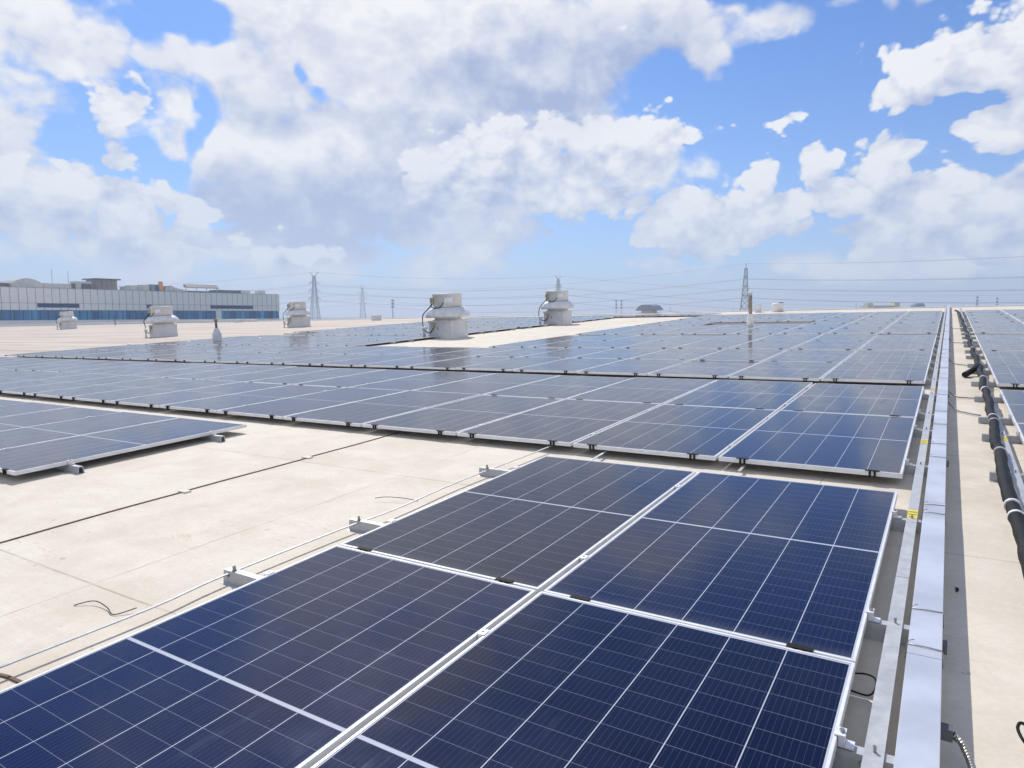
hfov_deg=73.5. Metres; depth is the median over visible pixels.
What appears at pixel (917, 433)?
mounting rail
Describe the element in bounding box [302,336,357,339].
solar panel
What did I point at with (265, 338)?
solar panel
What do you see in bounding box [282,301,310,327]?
roof fan
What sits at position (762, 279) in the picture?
power line
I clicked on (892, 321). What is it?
solar panel
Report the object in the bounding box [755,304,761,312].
roof cabinet
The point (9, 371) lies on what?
solar panel
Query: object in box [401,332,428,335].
solar panel
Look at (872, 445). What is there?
solar panel
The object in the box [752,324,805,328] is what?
solar panel
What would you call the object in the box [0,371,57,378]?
solar panel
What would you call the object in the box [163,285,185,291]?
sloping duct
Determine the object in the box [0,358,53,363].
solar panel
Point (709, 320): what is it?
solar panel
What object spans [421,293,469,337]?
roof fan
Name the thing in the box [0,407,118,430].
solar panel
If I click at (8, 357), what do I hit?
solar panel
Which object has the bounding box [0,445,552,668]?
grounding bar
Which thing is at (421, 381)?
solar panel
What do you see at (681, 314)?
solar panel
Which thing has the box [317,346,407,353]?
solar panel
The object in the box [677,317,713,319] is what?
solar panel
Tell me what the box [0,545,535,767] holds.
solar panel
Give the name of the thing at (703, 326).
solar panel
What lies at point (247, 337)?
solar panel
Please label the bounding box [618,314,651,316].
solar panel
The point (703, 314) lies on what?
solar panel
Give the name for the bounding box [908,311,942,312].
solar panel
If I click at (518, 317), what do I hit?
solar panel
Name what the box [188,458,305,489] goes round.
joint strip
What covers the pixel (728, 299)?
power line
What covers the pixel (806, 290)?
power line
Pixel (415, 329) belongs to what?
solar panel
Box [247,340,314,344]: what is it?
solar panel
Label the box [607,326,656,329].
solar panel
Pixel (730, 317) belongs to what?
solar panel
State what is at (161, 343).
solar panel
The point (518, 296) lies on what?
power line
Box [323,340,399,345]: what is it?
solar panel
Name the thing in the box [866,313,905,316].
solar panel
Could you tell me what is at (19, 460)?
solar panel
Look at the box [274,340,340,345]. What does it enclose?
solar panel
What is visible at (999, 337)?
solar panel
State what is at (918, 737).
cable tray
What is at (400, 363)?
solar panel
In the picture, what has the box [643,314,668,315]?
solar panel
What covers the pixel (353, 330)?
solar panel
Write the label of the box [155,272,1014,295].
power line
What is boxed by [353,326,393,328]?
solar panel
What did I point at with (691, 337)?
solar panel
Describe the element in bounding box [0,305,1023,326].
ridge capping
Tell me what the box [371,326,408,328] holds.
solar panel
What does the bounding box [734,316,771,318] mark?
solar panel
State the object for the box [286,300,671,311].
power line
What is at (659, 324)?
solar panel
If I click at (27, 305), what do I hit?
factory building
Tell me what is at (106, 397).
solar panel
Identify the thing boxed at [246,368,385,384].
solar panel
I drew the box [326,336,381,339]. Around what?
solar panel
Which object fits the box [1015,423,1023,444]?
solar panel
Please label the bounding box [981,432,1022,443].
mounting rail
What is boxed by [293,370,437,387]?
solar panel
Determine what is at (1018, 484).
flat bar
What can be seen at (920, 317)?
solar panel
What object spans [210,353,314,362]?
solar panel
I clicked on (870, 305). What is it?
building
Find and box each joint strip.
[0,492,180,543]
[0,673,22,682]
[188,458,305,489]
[312,431,400,456]
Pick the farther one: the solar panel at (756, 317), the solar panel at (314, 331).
the solar panel at (314, 331)
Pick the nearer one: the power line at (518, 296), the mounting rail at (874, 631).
the mounting rail at (874, 631)
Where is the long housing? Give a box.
[42,283,70,287]
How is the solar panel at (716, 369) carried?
on the mounting rail at (928, 382)
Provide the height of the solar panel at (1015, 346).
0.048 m
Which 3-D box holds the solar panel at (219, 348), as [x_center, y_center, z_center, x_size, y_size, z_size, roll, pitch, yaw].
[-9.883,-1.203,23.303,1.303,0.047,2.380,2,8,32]
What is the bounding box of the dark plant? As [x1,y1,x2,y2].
[209,290,239,292]
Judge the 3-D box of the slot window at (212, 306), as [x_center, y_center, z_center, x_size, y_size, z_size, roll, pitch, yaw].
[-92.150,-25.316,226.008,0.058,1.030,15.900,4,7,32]
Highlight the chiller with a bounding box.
[70,281,90,288]
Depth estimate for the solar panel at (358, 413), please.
8.83 m
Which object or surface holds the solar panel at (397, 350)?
on the mounting rail
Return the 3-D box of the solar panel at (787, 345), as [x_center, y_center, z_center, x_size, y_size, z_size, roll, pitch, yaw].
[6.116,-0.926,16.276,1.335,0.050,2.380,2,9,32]
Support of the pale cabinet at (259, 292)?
on the factory building at (27, 305)
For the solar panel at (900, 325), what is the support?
on the mounting rail
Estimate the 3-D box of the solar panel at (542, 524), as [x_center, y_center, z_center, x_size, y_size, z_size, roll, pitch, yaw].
[0.189,0.800,4.538,1.335,0.051,2.380,2,8,32]
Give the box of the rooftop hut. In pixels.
[82,278,120,289]
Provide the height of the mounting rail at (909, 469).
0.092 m
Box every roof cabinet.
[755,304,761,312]
[772,302,783,311]
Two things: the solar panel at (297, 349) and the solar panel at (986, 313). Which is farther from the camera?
the solar panel at (986, 313)
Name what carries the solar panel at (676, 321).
on the mounting rail at (767, 322)
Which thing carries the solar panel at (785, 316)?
on the mounting rail
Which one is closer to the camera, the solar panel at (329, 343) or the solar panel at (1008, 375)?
the solar panel at (1008, 375)
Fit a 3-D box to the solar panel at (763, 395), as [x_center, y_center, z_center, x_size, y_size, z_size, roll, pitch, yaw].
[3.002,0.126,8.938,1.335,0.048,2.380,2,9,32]
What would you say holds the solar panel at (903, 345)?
on the mounting rail
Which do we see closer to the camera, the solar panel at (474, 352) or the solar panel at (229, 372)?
the solar panel at (229, 372)
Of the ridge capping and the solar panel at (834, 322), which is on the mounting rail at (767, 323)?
the solar panel at (834, 322)
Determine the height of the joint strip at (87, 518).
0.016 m
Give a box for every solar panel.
[0,357,20,358]
[0,357,37,361]
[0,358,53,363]
[0,359,82,366]
[0,360,106,369]
[0,370,27,373]
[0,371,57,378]
[0,372,91,383]
[0,373,122,389]
[0,375,159,394]
[0,399,28,405]
[0,402,73,416]
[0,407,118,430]
[0,412,179,449]
[0,418,246,475]
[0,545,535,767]
[4,349,84,356]
[13,360,129,370]
[21,350,105,356]
[30,377,196,398]
[39,361,157,371]
[40,350,131,357]
[59,350,144,357]
[68,379,241,402]
[70,362,183,373]
[80,351,168,358]
[85,344,154,349]
[95,345,165,349]
[95,363,217,374]
[103,351,200,359]
[111,382,289,407]
[117,345,187,349]
[127,351,218,359]
[130,364,254,376]
[133,345,213,350]
[148,340,204,344]
[152,352,253,360]
[156,345,236,350]
[160,385,344,412]
[161,365,296,379]
[162,340,223,344]
[180,353,277,361]
[181,340,244,344]
[183,345,259,350]
[199,336,253,339]
[202,340,268,344]
[203,345,287,351]
[204,367,337,381]
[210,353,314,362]
[217,387,408,418]
[222,336,273,339]
[223,340,290,344]
[231,346,310,352]
[237,336,292,339]
[243,353,345,364]
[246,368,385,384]
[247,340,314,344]
[255,346,341,352]
[257,336,312,339]
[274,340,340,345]
[278,354,383,365]
[280,336,334,339]
[283,390,480,426]
[287,346,372,353]
[290,332,337,335]
[293,329,339,332]
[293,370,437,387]
[296,340,369,345]
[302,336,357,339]
[310,331,368,335]
[311,329,358,332]
[311,591,854,767]
[316,354,425,366]
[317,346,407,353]
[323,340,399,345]
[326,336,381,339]
[331,331,388,335]
[333,329,372,331]
[337,326,376,328]
[340,456,695,594]
[350,328,402,331]
[351,335,414,339]
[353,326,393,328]
[353,331,408,335]
[353,371,494,390]
[354,347,441,354]
[359,355,469,367]
[362,395,563,435]
[369,328,420,331]
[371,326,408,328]
[375,324,401,325]
[376,331,428,335]
[378,335,438,340]
[390,324,417,325]
[396,347,476,354]
[397,325,428,328]
[401,328,428,330]
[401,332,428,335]
[405,356,515,369]
[413,373,560,394]
[434,348,519,356]
[456,357,568,370]
[457,399,660,446]
[467,320,492,322]
[467,322,503,324]
[467,325,491,327]
[468,327,515,330]
[475,324,521,327]
[475,348,565,356]
[483,322,521,324]
[483,375,630,398]
[488,340,568,347]
[491,320,524,322]
[502,322,538,324]
[503,316,538,318]
[503,324,547,327]
[513,358,625,372]
[514,320,541,321]
[521,348,612,357]
[529,340,603,347]
[537,335,599,339]
[543,471,901,669]
[567,377,716,404]
[572,319,594,321]
[573,340,653,348]
[573,349,665,358]
[573,404,776,460]
[575,329,636,334]
[575,335,639,340]
[576,359,690,375]
[580,317,612,318]
[582,315,607,316]
[599,314,633,316]
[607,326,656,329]
[611,329,671,334]
[616,335,680,340]
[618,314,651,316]
[621,341,695,348]
[630,349,721,360]
[634,322,681,325]
[638,326,688,329]
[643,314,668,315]
[648,329,707,334]
[648,361,759,377]
[655,320,694,322]
[655,335,723,340]
[662,313,697,315]
[665,322,714,325]
[665,379,812,411]
[673,340,752,349]
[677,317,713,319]
[678,325,727,328]
[686,313,721,315]
[689,319,727,322]
[689,329,747,334]
[693,349,786,361]
[696,314,731,316]
[707,316,745,318]
[707,335,769,340]
[713,325,763,328]
[716,318,761,322]
[719,410,919,478]
[720,314,755,316]
[729,340,808,349]
[729,361,840,380]
[732,329,790,334]
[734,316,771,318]
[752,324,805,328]
[753,313,785,315]
[754,318,792,321]
[755,334,823,340]
[765,315,804,318]
[765,350,855,362]
[778,328,837,333]
[781,383,926,419]
[782,313,812,314]
[783,318,824,321]
[791,341,868,350]
[794,324,846,328]
[797,315,834,317]
[809,312,844,314]
[810,320,856,323]
[811,334,877,341]
[820,317,863,320]
[821,362,929,383]
[828,328,886,333]
[832,314,870,316]
[839,312,874,314]
[840,323,891,327]
[844,350,934,362]
[850,319,897,323]
[859,316,901,319]
[859,341,935,350]
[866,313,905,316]
[871,334,936,341]
[873,311,908,313]
[881,327,938,333]
[888,323,939,327]
[895,319,940,322]
[900,316,941,318]
[904,313,941,315]
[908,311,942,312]
[964,310,1002,312]
[965,312,1007,315]
[966,315,1013,318]
[968,318,1019,322]
[970,322,1023,327]
[972,327,1023,333]
[975,334,1023,341]
[977,341,1023,351]
[982,351,1023,366]
[988,364,1023,386]
[999,389,1023,425]
[1002,309,1023,311]
[1005,311,1023,314]
[1010,315,1023,317]
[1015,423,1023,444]
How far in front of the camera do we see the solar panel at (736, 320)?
28.91 m
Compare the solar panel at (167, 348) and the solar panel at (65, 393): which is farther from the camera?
the solar panel at (167, 348)
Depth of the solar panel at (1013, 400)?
7.46 m
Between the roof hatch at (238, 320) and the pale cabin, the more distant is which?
the pale cabin
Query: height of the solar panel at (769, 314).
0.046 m
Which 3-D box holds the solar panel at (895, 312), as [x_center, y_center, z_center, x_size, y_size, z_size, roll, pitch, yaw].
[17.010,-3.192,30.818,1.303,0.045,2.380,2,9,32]
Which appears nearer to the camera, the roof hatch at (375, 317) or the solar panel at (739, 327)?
the solar panel at (739, 327)
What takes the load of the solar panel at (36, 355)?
on the mounting rail
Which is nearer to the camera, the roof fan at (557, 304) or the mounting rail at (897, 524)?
the mounting rail at (897, 524)
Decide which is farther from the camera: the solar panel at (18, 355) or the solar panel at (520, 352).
the solar panel at (18, 355)
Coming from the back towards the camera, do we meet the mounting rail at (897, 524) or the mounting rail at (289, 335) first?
the mounting rail at (289, 335)
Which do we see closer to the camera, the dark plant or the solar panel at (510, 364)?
the solar panel at (510, 364)
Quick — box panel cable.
[851,672,876,695]
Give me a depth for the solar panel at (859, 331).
19.71 m
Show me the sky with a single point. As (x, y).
(458, 144)
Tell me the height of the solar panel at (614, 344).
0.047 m
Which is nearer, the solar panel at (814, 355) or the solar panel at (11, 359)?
the solar panel at (814, 355)
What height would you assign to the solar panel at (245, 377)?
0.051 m
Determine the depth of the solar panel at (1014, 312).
26.46 m
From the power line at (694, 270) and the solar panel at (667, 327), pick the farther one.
the power line at (694, 270)
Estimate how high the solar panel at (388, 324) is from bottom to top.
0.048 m
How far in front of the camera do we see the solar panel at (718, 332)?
21.72 m
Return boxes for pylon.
[308,272,320,319]
[359,285,366,318]
[555,276,560,290]
[740,264,748,310]
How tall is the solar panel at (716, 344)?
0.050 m
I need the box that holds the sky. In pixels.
[0,0,1023,317]
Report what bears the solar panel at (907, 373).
on the mounting rail at (928, 382)
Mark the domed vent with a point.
(649, 308)
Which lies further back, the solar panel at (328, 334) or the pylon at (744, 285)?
the pylon at (744, 285)
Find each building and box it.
[0,286,279,324]
[860,303,899,308]
[911,303,924,306]
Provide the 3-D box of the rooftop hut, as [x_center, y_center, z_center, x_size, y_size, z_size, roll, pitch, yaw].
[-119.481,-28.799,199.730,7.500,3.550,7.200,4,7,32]
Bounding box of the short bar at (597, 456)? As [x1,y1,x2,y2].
[590,450,607,460]
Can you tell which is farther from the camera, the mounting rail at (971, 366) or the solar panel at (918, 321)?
the solar panel at (918, 321)
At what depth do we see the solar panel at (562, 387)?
10.20 m
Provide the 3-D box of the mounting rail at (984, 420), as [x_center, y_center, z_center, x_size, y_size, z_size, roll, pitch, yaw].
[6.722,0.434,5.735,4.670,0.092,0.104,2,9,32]
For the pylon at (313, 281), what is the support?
on the ground
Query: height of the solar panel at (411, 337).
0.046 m
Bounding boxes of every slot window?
[37,303,79,307]
[210,305,252,308]
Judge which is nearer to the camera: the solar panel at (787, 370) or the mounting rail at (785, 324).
the solar panel at (787, 370)
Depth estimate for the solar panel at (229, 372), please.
14.53 m
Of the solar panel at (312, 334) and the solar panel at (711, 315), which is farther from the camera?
the solar panel at (711, 315)
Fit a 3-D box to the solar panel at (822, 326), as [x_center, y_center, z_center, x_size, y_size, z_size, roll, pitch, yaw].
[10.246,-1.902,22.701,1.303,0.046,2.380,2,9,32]
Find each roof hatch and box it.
[233,319,243,322]
[371,315,381,320]
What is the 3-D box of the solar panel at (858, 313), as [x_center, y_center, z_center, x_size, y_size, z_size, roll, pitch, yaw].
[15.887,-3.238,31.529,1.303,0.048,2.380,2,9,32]
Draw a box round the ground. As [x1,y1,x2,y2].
[279,317,417,319]
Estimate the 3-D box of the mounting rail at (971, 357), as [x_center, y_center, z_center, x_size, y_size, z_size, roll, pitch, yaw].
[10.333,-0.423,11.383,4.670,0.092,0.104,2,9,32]
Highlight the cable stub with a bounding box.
[962,361,979,376]
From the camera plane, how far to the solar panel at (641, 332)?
23.33 m
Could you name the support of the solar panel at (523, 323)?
on the mounting rail
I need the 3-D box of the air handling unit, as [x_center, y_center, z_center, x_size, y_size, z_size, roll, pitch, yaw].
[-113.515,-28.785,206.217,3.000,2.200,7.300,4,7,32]
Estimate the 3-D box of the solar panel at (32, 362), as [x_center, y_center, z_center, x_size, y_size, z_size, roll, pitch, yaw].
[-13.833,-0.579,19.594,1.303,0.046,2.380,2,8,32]
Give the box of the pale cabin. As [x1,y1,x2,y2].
[239,290,249,293]
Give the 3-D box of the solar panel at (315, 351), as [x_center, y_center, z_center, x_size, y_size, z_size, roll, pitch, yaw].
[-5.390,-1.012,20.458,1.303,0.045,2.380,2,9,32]
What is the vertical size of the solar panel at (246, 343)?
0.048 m
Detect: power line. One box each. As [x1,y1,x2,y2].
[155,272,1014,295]
[164,272,1020,295]
[250,285,829,305]
[257,256,1023,290]
[259,285,798,304]
[265,257,1009,290]
[279,293,752,309]
[279,293,754,309]
[282,288,979,305]
[283,277,1023,298]
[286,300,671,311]
[287,300,676,311]
[298,277,1003,298]
[310,298,1023,312]
[312,289,1016,305]
[319,298,900,310]
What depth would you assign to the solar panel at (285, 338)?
28.83 m
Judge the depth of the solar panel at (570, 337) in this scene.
21.87 m
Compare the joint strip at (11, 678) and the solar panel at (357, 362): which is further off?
the solar panel at (357, 362)
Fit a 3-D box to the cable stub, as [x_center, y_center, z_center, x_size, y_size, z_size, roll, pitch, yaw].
[7.148,-0.234,10.591,0.165,0.195,1.170,5,8,41]
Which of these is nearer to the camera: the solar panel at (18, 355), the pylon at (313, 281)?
the solar panel at (18, 355)
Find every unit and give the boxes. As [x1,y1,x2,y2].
[0,283,8,286]
[119,285,148,290]
[147,284,154,290]
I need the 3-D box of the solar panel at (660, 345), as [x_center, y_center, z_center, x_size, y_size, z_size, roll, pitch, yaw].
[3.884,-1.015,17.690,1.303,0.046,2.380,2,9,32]
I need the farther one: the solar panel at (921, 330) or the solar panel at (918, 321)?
the solar panel at (918, 321)
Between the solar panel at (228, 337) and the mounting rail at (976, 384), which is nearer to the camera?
the mounting rail at (976, 384)
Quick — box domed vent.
[636,304,662,312]
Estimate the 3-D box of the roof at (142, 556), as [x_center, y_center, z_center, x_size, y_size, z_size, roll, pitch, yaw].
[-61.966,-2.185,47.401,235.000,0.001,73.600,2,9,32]
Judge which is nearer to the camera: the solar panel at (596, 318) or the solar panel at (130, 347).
the solar panel at (130, 347)
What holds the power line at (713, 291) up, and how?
hanging from the pylon at (363, 309)
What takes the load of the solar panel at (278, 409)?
on the mounting rail at (917, 433)
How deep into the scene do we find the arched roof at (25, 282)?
179.94 m
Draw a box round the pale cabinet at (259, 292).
[255,291,264,293]
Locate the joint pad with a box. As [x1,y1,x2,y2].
[178,489,191,492]
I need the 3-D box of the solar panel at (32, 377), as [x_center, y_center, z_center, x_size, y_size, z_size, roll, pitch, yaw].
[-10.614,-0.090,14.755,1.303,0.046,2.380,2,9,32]
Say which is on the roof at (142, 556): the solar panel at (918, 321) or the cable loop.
the cable loop
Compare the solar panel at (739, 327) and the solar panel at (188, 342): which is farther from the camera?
the solar panel at (188, 342)
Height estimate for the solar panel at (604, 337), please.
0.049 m
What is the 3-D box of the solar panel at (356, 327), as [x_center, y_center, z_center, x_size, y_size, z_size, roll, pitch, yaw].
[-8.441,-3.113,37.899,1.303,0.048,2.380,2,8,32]
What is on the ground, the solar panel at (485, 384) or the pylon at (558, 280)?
the pylon at (558, 280)
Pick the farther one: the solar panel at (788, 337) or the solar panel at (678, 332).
the solar panel at (678, 332)
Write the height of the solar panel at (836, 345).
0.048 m
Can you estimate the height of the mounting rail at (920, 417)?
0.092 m
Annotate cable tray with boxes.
[893,305,949,767]
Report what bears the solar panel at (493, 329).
on the mounting rail
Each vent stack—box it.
[212,318,221,340]
[747,291,753,324]
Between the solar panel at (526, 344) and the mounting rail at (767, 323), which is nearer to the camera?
the solar panel at (526, 344)
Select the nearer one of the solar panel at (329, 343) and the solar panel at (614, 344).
the solar panel at (614, 344)
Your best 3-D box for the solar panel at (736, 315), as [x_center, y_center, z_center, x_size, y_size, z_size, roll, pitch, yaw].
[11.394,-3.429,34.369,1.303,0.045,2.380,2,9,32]
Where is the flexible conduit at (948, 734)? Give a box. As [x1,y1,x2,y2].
[940,722,975,767]
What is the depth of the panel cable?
2.40 m
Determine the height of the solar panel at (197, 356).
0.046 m
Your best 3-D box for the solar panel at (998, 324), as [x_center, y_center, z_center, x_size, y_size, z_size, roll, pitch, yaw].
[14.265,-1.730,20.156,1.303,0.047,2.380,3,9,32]
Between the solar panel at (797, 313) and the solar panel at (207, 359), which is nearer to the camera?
the solar panel at (207, 359)
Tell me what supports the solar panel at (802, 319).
on the mounting rail at (767, 322)
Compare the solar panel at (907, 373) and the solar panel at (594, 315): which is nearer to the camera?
the solar panel at (907, 373)
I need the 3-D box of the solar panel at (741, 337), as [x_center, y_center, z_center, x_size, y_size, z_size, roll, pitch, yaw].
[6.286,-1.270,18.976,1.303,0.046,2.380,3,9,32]
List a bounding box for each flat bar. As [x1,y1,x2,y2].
[861,307,946,767]
[959,307,1023,511]
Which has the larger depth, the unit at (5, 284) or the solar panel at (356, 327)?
the unit at (5, 284)
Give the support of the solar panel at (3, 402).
on the mounting rail at (74, 469)
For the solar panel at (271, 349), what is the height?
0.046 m
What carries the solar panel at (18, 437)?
on the mounting rail at (74, 469)
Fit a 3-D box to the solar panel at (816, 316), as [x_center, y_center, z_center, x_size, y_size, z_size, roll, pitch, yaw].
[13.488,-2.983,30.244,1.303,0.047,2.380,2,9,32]
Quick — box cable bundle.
[954,310,1023,577]
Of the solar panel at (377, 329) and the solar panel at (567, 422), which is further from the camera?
the solar panel at (377, 329)
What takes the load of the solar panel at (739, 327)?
on the mounting rail
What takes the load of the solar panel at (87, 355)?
on the mounting rail at (928, 382)
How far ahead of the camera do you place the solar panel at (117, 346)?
26.87 m
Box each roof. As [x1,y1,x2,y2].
[0,278,42,287]
[0,306,1023,767]
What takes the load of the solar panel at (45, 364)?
on the mounting rail at (920, 417)
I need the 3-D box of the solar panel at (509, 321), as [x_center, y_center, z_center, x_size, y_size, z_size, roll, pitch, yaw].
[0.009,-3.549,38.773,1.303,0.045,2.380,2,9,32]
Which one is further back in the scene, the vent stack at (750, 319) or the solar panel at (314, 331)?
the solar panel at (314, 331)
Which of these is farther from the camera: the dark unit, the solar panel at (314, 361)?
the dark unit
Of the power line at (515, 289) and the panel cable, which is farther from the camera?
the power line at (515, 289)
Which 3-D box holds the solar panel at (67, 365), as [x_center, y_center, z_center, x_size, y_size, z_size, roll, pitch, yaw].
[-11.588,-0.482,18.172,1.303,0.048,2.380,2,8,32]
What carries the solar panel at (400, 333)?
on the mounting rail at (289, 335)
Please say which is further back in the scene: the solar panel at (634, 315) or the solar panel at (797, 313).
the solar panel at (634, 315)
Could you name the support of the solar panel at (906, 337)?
on the mounting rail
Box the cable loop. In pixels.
[1016,721,1023,742]
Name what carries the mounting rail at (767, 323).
on the roof at (142, 556)
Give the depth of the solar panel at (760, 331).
20.98 m
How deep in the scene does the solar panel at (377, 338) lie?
25.94 m
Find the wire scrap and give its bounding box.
[74,600,136,614]
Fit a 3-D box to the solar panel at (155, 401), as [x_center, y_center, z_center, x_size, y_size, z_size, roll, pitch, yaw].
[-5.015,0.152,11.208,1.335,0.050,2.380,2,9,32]
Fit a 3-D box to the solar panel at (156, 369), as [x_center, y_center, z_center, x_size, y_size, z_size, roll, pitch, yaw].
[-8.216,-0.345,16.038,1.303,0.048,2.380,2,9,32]
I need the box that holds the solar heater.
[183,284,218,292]
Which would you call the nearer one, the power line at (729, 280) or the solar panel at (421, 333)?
the solar panel at (421, 333)
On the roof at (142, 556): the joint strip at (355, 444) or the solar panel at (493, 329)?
the joint strip at (355, 444)
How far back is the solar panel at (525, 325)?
32.03 m
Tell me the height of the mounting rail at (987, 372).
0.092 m
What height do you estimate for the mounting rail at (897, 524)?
0.093 m
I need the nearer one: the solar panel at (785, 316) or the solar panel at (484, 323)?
the solar panel at (785, 316)
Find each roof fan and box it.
[56,311,77,328]
[143,306,178,336]
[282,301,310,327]
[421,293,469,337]
[538,290,574,324]
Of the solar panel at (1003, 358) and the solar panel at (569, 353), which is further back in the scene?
the solar panel at (569, 353)
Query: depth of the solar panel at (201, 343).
27.38 m
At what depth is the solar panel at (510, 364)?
13.97 m
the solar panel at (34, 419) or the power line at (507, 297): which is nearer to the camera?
the solar panel at (34, 419)
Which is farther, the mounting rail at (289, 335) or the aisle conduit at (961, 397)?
the mounting rail at (289, 335)
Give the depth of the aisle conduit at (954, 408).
7.50 m
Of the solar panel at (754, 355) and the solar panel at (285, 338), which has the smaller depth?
the solar panel at (754, 355)
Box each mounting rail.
[19,356,938,384]
[49,464,84,474]
[193,435,224,442]
[220,565,894,767]
[259,335,413,335]
[284,332,484,334]
[347,516,909,646]
[478,464,921,533]
[705,320,945,324]
[720,319,949,322]
[761,323,944,324]
[903,462,927,475]
[912,427,932,437]
[917,412,933,420]
[921,392,936,400]
[965,350,982,353]
[966,355,984,358]
[967,364,987,367]
[971,381,1023,387]
[973,370,991,374]
[974,396,1003,402]
[978,416,1013,425]
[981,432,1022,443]
[989,470,1023,483]
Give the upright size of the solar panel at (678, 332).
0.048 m
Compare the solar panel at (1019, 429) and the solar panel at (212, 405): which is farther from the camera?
the solar panel at (212, 405)
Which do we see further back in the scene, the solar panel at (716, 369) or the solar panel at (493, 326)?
the solar panel at (493, 326)
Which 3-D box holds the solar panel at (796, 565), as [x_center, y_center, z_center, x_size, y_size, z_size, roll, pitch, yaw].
[1.329,0.844,3.813,1.380,0.054,2.380,2,9,32]
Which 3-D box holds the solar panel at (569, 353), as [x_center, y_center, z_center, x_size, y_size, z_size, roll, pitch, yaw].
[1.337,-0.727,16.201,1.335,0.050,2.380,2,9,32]
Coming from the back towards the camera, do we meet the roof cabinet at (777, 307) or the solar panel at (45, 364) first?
the roof cabinet at (777, 307)
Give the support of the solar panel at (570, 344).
on the mounting rail
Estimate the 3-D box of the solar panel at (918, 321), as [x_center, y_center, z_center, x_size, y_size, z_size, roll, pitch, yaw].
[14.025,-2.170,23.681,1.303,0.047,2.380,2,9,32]
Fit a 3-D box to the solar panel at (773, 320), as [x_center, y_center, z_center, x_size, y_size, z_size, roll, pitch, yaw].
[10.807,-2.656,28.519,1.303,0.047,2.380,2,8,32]
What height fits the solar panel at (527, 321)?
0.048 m
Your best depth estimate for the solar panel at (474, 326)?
33.46 m
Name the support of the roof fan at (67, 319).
on the roof at (142, 556)
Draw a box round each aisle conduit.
[948,391,973,398]
[948,402,980,415]
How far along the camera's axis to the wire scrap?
3.38 m
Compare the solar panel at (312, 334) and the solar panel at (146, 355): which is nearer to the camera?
the solar panel at (146, 355)
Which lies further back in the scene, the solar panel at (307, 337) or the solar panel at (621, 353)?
the solar panel at (307, 337)
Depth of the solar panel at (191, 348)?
24.02 m
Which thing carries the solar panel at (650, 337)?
on the mounting rail
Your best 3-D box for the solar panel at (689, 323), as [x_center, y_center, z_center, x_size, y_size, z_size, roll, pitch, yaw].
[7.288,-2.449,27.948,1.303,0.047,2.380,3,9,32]
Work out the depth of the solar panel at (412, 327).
35.53 m
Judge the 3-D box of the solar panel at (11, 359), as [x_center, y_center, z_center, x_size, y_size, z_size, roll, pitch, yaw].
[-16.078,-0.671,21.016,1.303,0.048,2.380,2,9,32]
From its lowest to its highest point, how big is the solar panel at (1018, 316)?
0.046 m
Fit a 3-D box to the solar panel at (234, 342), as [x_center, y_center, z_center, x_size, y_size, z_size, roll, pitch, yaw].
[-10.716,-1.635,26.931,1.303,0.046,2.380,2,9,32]
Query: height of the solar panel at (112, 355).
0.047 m
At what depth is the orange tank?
210.55 m
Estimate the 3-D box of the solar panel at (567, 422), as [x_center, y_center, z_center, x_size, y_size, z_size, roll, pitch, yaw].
[0.604,0.385,7.652,1.335,0.050,2.380,2,8,32]
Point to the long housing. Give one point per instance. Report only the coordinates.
(51, 285)
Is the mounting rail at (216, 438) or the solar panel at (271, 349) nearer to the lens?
the mounting rail at (216, 438)
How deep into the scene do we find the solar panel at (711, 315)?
34.87 m
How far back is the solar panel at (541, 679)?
2.28 m
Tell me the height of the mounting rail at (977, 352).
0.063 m
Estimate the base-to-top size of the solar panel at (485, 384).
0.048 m
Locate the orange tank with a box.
[158,281,162,290]
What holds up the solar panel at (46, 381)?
on the mounting rail at (909, 469)
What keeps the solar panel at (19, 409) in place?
on the mounting rail at (74, 469)
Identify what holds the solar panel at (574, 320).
on the mounting rail
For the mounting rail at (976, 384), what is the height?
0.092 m
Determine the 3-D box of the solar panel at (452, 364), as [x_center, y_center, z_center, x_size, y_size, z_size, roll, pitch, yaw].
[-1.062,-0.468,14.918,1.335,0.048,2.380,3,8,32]
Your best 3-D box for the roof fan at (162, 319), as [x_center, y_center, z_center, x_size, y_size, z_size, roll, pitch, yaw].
[-19.392,-3.472,38.054,1.690,1.670,1.690,3,9,37]
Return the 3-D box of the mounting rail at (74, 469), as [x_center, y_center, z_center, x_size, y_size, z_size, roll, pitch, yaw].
[-7.401,0.643,8.471,8.171,0.063,0.104,2,9,32]
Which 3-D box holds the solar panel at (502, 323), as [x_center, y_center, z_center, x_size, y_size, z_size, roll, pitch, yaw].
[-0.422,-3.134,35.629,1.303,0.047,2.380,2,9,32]
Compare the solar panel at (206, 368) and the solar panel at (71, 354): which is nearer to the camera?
the solar panel at (206, 368)
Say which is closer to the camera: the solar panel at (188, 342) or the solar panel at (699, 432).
the solar panel at (699, 432)
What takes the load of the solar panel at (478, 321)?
on the mounting rail
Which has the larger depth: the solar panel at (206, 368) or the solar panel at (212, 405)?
the solar panel at (206, 368)
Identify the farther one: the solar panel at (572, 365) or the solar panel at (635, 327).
the solar panel at (635, 327)
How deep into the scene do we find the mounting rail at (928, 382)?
12.40 m
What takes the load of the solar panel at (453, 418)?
on the mounting rail at (917, 433)

